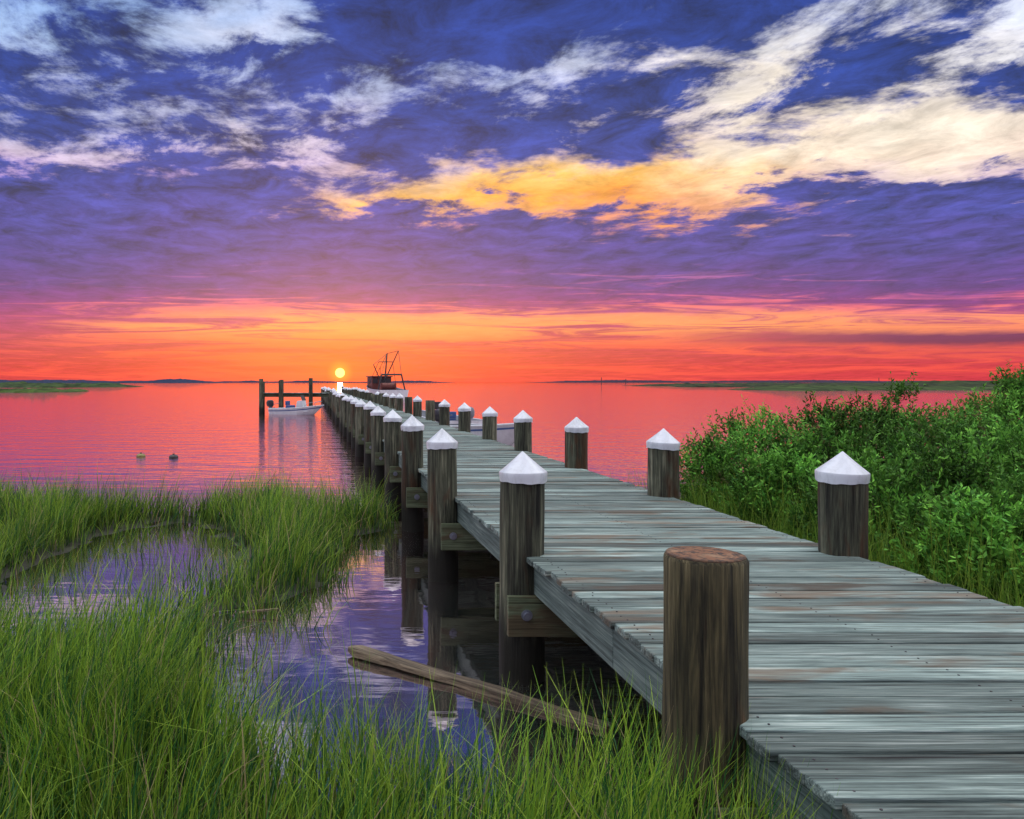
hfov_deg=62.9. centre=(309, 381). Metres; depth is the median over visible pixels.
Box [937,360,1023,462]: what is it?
bush
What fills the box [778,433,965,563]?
bush
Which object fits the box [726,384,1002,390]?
marsh island
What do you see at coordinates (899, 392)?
bush
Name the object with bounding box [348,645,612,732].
driftwood log
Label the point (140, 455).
mooring buoy
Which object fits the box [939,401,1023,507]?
bush
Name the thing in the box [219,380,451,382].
distant shoreline
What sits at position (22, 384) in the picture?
marsh island
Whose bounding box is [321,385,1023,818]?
wooden pier
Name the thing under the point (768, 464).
bush
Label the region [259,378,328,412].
finger pier
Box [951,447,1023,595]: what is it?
bush
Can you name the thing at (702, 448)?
bush
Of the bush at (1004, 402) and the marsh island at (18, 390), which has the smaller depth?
the bush at (1004, 402)
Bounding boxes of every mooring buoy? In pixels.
[136,452,145,456]
[169,453,177,457]
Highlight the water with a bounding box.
[0,382,1019,818]
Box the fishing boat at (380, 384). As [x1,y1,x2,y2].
[366,350,408,398]
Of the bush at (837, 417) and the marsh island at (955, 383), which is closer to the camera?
the bush at (837, 417)
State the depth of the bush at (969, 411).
9.40 m
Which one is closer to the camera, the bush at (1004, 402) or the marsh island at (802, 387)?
the bush at (1004, 402)
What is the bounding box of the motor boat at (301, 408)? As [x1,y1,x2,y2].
[266,395,323,414]
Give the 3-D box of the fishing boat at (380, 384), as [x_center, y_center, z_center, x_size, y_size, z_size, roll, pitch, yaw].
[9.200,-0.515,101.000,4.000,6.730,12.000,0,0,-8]
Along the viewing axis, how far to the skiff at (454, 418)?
32.25 m
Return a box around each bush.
[679,424,772,512]
[687,395,834,492]
[707,427,827,536]
[743,407,938,540]
[757,387,920,469]
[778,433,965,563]
[799,369,997,471]
[835,403,1023,515]
[859,423,1023,548]
[860,386,1023,478]
[872,474,1023,603]
[914,383,1023,489]
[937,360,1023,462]
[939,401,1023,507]
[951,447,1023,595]
[992,447,1023,485]
[1005,385,1023,418]
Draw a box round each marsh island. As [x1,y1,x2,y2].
[0,381,144,387]
[0,388,87,392]
[625,380,1001,386]
[675,384,798,386]
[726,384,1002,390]
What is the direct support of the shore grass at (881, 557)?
on the ground at (112, 531)
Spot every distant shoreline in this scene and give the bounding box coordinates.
[0,378,224,382]
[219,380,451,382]
[525,380,993,382]
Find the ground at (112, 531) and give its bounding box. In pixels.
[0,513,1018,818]
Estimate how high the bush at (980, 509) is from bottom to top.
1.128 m
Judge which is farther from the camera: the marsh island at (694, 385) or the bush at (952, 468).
the marsh island at (694, 385)
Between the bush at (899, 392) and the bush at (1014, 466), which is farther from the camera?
the bush at (899, 392)
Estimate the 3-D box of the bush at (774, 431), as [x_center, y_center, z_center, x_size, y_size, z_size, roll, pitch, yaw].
[5.744,1.102,9.950,1.854,1.909,1.744,0,0,0]
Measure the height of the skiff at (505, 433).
1.600 m
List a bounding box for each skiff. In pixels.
[422,402,481,423]
[435,409,513,446]
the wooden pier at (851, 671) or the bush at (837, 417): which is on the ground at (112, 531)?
the bush at (837, 417)
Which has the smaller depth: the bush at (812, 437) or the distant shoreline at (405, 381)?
the bush at (812, 437)
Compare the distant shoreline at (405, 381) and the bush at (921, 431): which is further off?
the distant shoreline at (405, 381)
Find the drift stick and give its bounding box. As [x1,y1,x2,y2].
[239,608,277,613]
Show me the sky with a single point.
(202, 190)
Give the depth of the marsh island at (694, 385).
321.33 m
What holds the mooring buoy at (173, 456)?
on the water
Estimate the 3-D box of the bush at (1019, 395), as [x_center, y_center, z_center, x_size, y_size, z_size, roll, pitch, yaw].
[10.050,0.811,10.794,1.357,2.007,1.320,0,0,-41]
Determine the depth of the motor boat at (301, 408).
50.19 m
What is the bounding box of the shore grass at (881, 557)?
[609,454,1023,606]
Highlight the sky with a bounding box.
[0,0,1023,381]
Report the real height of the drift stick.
0.044 m

